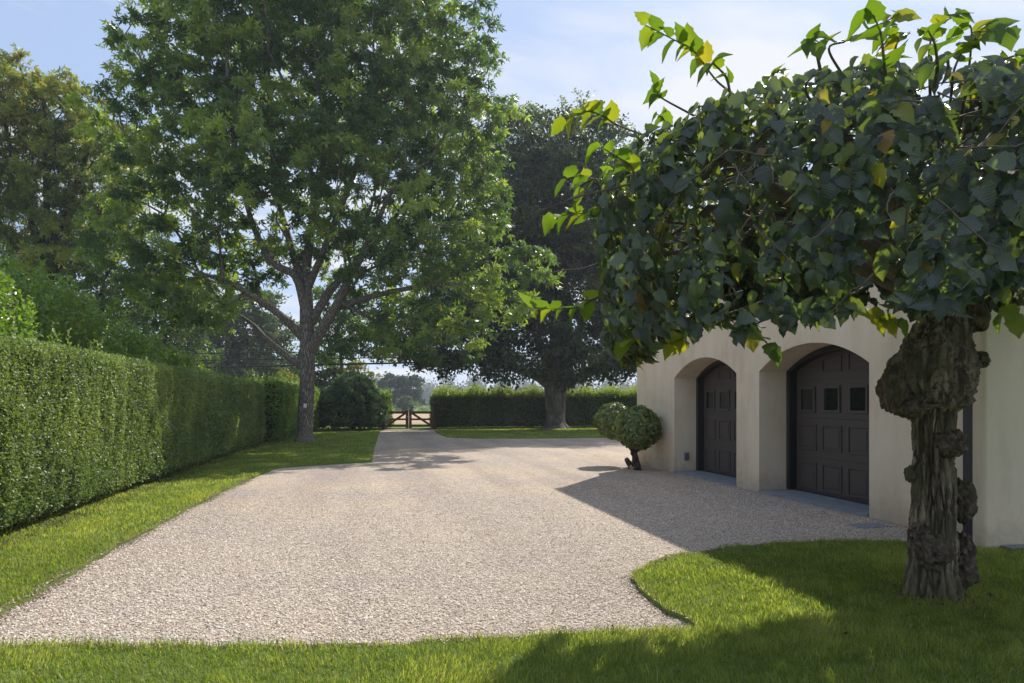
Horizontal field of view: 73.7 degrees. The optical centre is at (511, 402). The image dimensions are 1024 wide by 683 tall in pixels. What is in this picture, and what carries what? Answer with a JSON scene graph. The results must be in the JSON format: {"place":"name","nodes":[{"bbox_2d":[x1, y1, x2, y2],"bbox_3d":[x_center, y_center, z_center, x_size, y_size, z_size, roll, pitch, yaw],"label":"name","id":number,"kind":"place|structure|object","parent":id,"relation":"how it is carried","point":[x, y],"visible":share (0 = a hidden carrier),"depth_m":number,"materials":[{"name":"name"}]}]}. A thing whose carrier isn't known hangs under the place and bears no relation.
{"place":"outdoors","nodes":[
{"label":"outdoors","id":0,"kind":"place"},
{"bbox_2d":[0,439,283,548],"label":"hedge bed","id":1,"kind":"object","parent":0,"point":[38,517],"visible":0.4,"depth_m":10.32,"materials":[{"name":"brown soil"}]},
{"bbox_2d":[0,306,265,529],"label":"hedge","id":2,"kind":"object","parent":1,"relation":"on","point":[78,424],"visible":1,"depth_m":10.43,"materials":[{"name":"green plant"}]},
{"bbox_2d":[242,368,320,442],"bbox_3d":[-10.825,0.082,33.012,1.945,2.979,13.493,0,0,-9],"label":"hedge","id":3,"kind":"object","parent":1,"relation":"on","point":[281,400],"visible":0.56,"depth_m":27.15,"materials":[{"name":"green plant"}]},
{"bbox_2d":[196,357,396,360],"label":"overhead wire","id":4,"kind":"object","parent":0,"point":[270,359],"visible":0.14,"depth_m":46.57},
{"bbox_2d":[187,349,525,353],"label":"overhead wire","id":5,"kind":"object","parent":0,"point":[248,352],"visible":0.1,"depth_m":46.98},
{"bbox_2d":[320,424,431,428],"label":"verge","id":6,"kind":"structure","parent":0,"point":[401,427],"depth_m":43.82,"materials":[{"name":"plant"}]},
{"bbox_2d":[15,167,189,328],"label":"oak tree","id":7,"kind":"object","parent":6,"relation":"on","point":[104,291],"visible":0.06,"depth_m":43.52,"materials":[{"name":"green plant"}]},
{"bbox_2d":[292,280,402,374],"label":"maple tree","id":8,"kind":"object","parent":6,"relation":"on","point":[339,344],"visible":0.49,"depth_m":45.33,"materials":[{"name":"green plant"}]},
{"bbox_2d":[370,387,394,427],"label":"hedge","id":9,"kind":"object","parent":6,"relation":"on","point":[387,395],"visible":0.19,"depth_m":42.04,"materials":[{"name":"green plant"}]},
{"bbox_2d":[501,86,656,390],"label":"poplar tree","id":10,"kind":"object","parent":6,"relation":"on","point":[580,102],"visible":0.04,"depth_m":51.49,"materials":[{"name":"green plant"}]},
{"bbox_2d":[206,358,596,368],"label":"overhead wire","id":11,"kind":"object","parent":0,"point":[315,365],"visible":0.2,"depth_m":45.95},
{"bbox_2d":[392,414,429,423],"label":"field","id":12,"kind":"structure","parent":0,"point":[413,421],"depth_m":62.57,"materials":[{"name":"plant"}]},
{"bbox_2d":[0,223,96,299],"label":"oak tree","id":13,"kind":"object","parent":12,"relation":"on","point":[2,253],"visible":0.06,"depth_m":46.57,"materials":[{"name":"green plant"}]},
{"bbox_2d":[113,290,237,370],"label":"oak tree","id":14,"kind":"object","parent":12,"relation":"on","point":[180,334],"visible":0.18,"depth_m":51.71,"materials":[{"name":"green plant"}]},
{"bbox_2d":[159,277,299,380],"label":"locust tree","id":15,"kind":"object","parent":12,"relation":"on","point":[252,312],"visible":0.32,"depth_m":64.46,"materials":[{"name":"green plant"}]},
{"bbox_2d":[268,369,299,383],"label":"tree","id":16,"kind":"object","parent":12,"relation":"on","point":[288,376],"visible":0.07,"depth_m":54.78,"materials":[{"name":"green plant"}]},
{"bbox_2d":[283,341,344,398],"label":"oak tree","id":17,"kind":"object","parent":12,"relation":"on","point":[327,373],"visible":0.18,"depth_m":61.07,"materials":[{"name":"green plant"}]},
{"bbox_2d":[336,356,382,385],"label":"birch tree","id":18,"kind":"object","parent":12,"relation":"on","point":[360,368],"visible":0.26,"depth_m":59.76,"materials":[{"name":"green plant"}]},
{"bbox_2d":[395,395,416,410],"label":"field willow","id":19,"kind":"object","parent":12,"relation":"on","point":[403,403],"visible":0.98,"depth_m":119.51,"materials":[{"name":"green plant"}]},
{"bbox_2d":[391,398,429,410],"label":"field scrub","id":20,"kind":"object","parent":12,"relation":"on","point":[393,408],"visible":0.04,"depth_m":126.94,"materials":[{"name":"green plant"}]},
{"bbox_2d":[261,340,598,343],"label":"overhead wire","id":21,"kind":"object","parent":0,"point":[298,340],"visible":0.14,"depth_m":47.49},
{"bbox_2d":[0,429,908,645],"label":"gravel drive","id":22,"kind":"structure","parent":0,"point":[421,459],"depth_m":8.57,"materials":[{"name":"beige gravel"}]},
{"bbox_2d":[386,410,409,427],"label":"gate leaf","id":23,"kind":"object","parent":22,"relation":"on","point":[403,413],"visible":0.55,"depth_m":40.98,"materials":[{"name":"brown wood"}]},
{"bbox_2d":[434,404,437,429],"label":"gate post","id":24,"kind":"object","parent":22,"relation":"on","point":[435,416],"visible":0.85,"depth_m":40.94,"materials":[{"name":"brown wood"}]},
{"bbox_2d":[409,410,432,427],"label":"gate leaf","id":25,"kind":"object","parent":24,"relation":"attached to","point":[411,413],"visible":1,"depth_m":40.97,"materials":[{"name":"brown wood"}]},
{"bbox_2d":[0,475,907,648],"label":"gravel stones","id":26,"kind":"object","parent":22,"relation":"on","point":[181,581],"visible":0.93,"depth_m":6.53,"materials":[{"name":"beige gravel"}]},
{"bbox_2d":[0,478,1018,650],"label":"soil crumbs","id":27,"kind":"object","parent":22,"relation":"on","point":[48,589],"visible":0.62,"depth_m":5.77,"materials":[{"name":"brown soil"}]},
{"bbox_2d":[592,402,633,466],"bbox_3d":[2.682,0.798,17.687,1.076,1.667,1.259,0,0,-12],"label":"topiary bush","id":28,"kind":"object","parent":22,"relation":"on","point":[605,418],"visible":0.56,"depth_m":17.50,"materials":[{"name":"green plant"}]},
{"bbox_2d":[624,457,631,469],"bbox_3d":[2.795,1.463,16.386,0.146,0.318,0.217,0,0,37],"label":"spotlight","id":29,"kind":"object","parent":22,"relation":"on","point":[628,462],"visible":0.92,"depth_m":16.35,"materials":[{"name":"brown metal"}]},
{"bbox_2d":[612,405,662,469],"bbox_3d":[2.994,0.840,16.286,1.154,1.605,1.210,0,0,-12],"label":"topiary bush","id":30,"kind":"object","parent":22,"relation":"on","point":[636,428],"visible":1,"depth_m":15.97,"materials":[{"name":"green plant"}]},
{"bbox_2d":[847,523,892,528],"bbox_3d":[4.649,1.604,8.873,0.480,0.032,0.280,0,0,-12],"label":"drain cover","id":31,"kind":"object","parent":22,"relation":"on","point":[869,525],"visible":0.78,"depth_m":8.85,"materials":[{"name":"grey metal"}]},
{"bbox_2d":[0,426,1023,682],"bbox_3d":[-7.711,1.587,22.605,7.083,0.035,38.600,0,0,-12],"label":"lawn beside hedge","id":32,"kind":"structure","parent":0,"point":[70,574],"depth_m":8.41,"materials":[{"name":"plant"}]},
{"bbox_2d":[63,0,565,442],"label":"sweetgum tree","id":33,"kind":"object","parent":32,"relation":"on","point":[330,141],"visible":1,"depth_m":25.75,"materials":[{"name":"green plant"}]},
{"bbox_2d":[318,369,390,430],"bbox_3d":[-9.401,-0.190,39.983,4.562,3.650,4.551,0,0,-12],"label":"conifer shrub","id":34,"kind":"object","parent":32,"relation":"on","point":[351,399],"visible":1,"depth_m":38.71,"materials":[{"name":"green plant"}]},
{"bbox_2d":[0,541,1023,682],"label":"lawn in front","id":35,"kind":"structure","parent":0,"point":[672,613],"depth_m":4.28,"materials":[{"name":"plant"}]},
{"bbox_2d":[517,0,1023,603],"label":"weeping elm","id":36,"kind":"object","parent":35,"relation":"on","point":[849,218],"visible":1,"depth_m":3.99,"materials":[{"name":"green plant"}]},
{"bbox_2d":[1001,544,1023,550],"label":"edging stone","id":37,"kind":"object","parent":35,"relation":"on","point":[1012,547],"visible":0.51,"depth_m":7.26,"materials":[{"name":"grey stone"}]},
{"bbox_2d":[0,0,1023,388],"label":"sky","id":38,"kind":"structure","parent":0,"point":[552,47],"materials":[{"name":"blue"}]},
{"bbox_2d":[432,426,603,438],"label":"lawn under beech","id":39,"kind":"structure","parent":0,"point":[507,437],"depth_m":31.93,"materials":[{"name":"plant"}]},
{"bbox_2d":[429,382,636,427],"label":"hedge","id":40,"kind":"object","parent":39,"relation":"on","point":[475,405],"visible":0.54,"depth_m":43.27,"materials":[{"name":"green plant"}]},
{"bbox_2d":[374,101,714,428],"bbox_3d":[3.037,-8.382,41.994,23.201,20.004,13.166,0,0,-12],"label":"beech tree","id":41,"kind":"object","parent":39,"relation":"on","point":[560,353],"visible":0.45,"depth_m":39.18,"materials":[{"name":"green plant"}]},
{"label":"ground","id":42,"kind":"structure","parent":0,"visible":0},
{"bbox_2d":[0,249,43,340],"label":"privet shrub","id":43,"kind":"object","parent":42,"relation":"on","point":[8,313],"visible":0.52,"depth_m":10.93,"materials":[{"name":"green plant"}]},
{"bbox_2d":[0,255,126,355],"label":"privet shrub","id":44,"kind":"object","parent":42,"relation":"on","point":[79,334],"visible":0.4,"depth_m":13.53,"materials":[{"name":"green plant"}]},
{"bbox_2d":[0,42,151,298],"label":"maple tree","id":45,"kind":"object","parent":42,"relation":"on","point":[36,128],"visible":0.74,"depth_m":37.12,"materials":[{"name":"green plant"}]},
{"bbox_2d":[27,285,159,361],"bbox_3d":[-10.849,-0.639,16.777,4.140,4.495,4.229,0,0,-12],"label":"privet shrub","id":46,"kind":"object","parent":42,"relation":"on","point":[134,349],"visible":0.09,"depth_m":16.92,"materials":[{"name":"green plant"}]},
{"bbox_2d":[109,324,194,369],"bbox_3d":[-11.411,-0.377,20.402,4.449,3.972,4.394,0,0,-12],"label":"privet shrub","id":47,"kind":"object","parent":42,"relation":"on","point":[175,355],"visible":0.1,"depth_m":20.40,"materials":[{"name":"green plant"}]},
{"bbox_2d":[162,346,215,372],"bbox_3d":[-12.517,-0.223,24.477,4.568,3.667,4.597,0,0,-12],"label":"privet shrub","id":48,"kind":"object","parent":42,"relation":"on","point":[200,363],"visible":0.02,"depth_m":24.74,"materials":[{"name":"green plant"}]},
{"bbox_2d":[376,371,427,408],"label":"field oak","id":49,"kind":"object","parent":42,"relation":"on","point":[404,384],"visible":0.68,"depth_m":148.58,"materials":[{"name":"green plant"}]},
{"bbox_2d":[317,369,636,405],"bbox_3d":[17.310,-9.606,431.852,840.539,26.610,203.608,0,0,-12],"label":"wood","id":50,"kind":"object","parent":42,"relation":"on","point":[426,389],"visible":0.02,"depth_m":422.92,"materials":[{"name":"green plant"}]},
{"bbox_2d":[637,64,1023,548],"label":"garage","id":51,"kind":"structure","parent":42,"relation":"on","point":[808,420],"depth_m":11.44,"materials":[{"name":"paint"}]},
{"bbox_2d":[696,360,735,477],"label":"garage door","id":52,"kind":"structure","parent":51,"relation":"in","point":[716,384],"depth_m":15.16,"materials":[{"name":"paint"}]},
{"bbox_2d":[786,345,868,504],"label":"garage door","id":53,"kind":"structure","parent":51,"relation":"in","point":[827,390],"depth_m":11.45,"materials":[{"name":"paint"}]},
{"bbox_2d":[959,113,972,540],"bbox_3d":[5.278,-0.960,7.856,0.187,5.080,0.240,0,0,-12],"label":"downpipe","id":54,"kind":"object","parent":51,"relation":"attached to","point":[968,455],"visible":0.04,"depth_m":7.82,"materials":[{"name":"brown metal"}]}
]}

